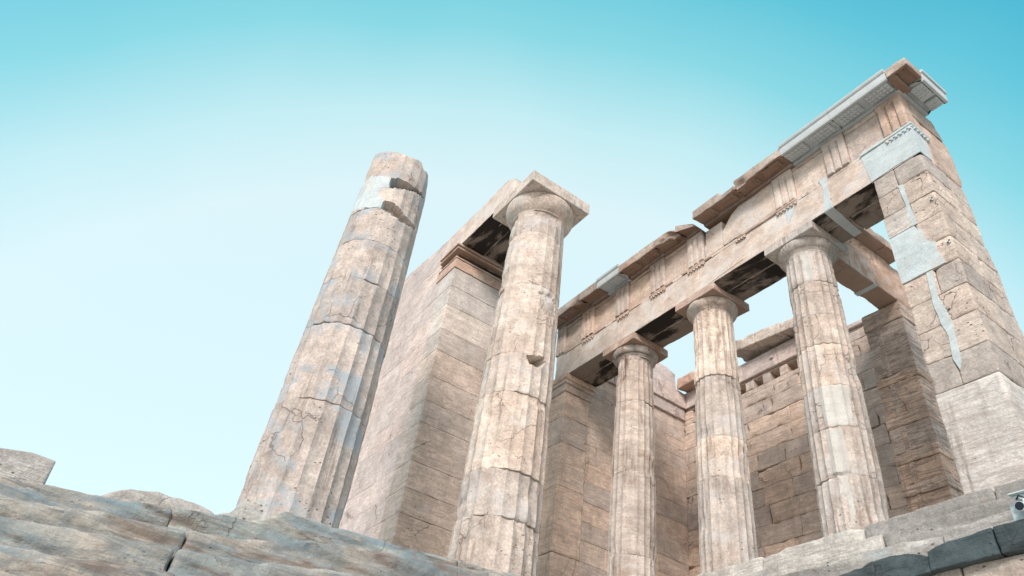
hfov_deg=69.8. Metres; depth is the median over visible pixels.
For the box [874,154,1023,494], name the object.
masonry pier
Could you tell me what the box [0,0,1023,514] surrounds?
sky
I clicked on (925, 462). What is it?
pillar
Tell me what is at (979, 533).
wing steps
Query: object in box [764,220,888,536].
doric column
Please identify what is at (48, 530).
great steps
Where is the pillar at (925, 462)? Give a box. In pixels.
[861,300,963,512]
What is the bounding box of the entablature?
[555,58,961,386]
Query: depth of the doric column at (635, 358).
15.89 m
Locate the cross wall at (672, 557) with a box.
[578,363,688,575]
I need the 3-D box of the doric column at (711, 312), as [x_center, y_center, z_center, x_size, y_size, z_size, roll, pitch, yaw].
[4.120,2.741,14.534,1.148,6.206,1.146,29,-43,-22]
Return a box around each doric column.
[236,151,427,528]
[447,170,589,575]
[603,332,667,575]
[675,282,757,573]
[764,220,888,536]
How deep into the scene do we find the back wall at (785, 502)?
17.99 m
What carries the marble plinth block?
on the wing steps at (979, 533)
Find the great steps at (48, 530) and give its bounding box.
[0,475,520,575]
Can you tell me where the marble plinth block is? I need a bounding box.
[1009,504,1023,520]
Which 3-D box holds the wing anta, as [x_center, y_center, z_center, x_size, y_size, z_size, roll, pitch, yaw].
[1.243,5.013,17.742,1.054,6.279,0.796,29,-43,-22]
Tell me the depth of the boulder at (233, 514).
9.44 m
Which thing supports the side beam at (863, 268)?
on the pillar at (925, 462)
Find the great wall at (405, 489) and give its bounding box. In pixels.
[339,224,503,556]
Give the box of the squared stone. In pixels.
[0,448,55,483]
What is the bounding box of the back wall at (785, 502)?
[677,318,960,575]
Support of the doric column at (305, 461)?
on the great steps at (48, 530)
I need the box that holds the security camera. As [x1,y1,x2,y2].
[1007,490,1023,513]
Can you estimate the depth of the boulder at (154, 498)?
8.99 m
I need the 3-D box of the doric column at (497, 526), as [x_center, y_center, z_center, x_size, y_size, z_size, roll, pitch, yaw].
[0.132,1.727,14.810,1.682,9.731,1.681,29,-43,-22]
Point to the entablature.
(825, 170)
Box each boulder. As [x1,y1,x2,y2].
[101,489,213,520]
[220,513,238,517]
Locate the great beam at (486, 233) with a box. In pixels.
[462,178,520,265]
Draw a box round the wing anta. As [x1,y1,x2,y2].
[537,372,596,575]
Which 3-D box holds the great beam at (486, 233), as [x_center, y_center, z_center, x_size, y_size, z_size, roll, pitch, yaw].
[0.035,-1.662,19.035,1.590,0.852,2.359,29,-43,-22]
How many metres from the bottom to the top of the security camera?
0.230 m
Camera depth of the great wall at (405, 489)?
17.17 m
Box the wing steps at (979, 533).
[696,479,1023,575]
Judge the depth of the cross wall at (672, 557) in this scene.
19.14 m
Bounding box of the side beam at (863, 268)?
[832,228,910,309]
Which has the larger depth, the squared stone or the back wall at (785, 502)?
the back wall at (785, 502)

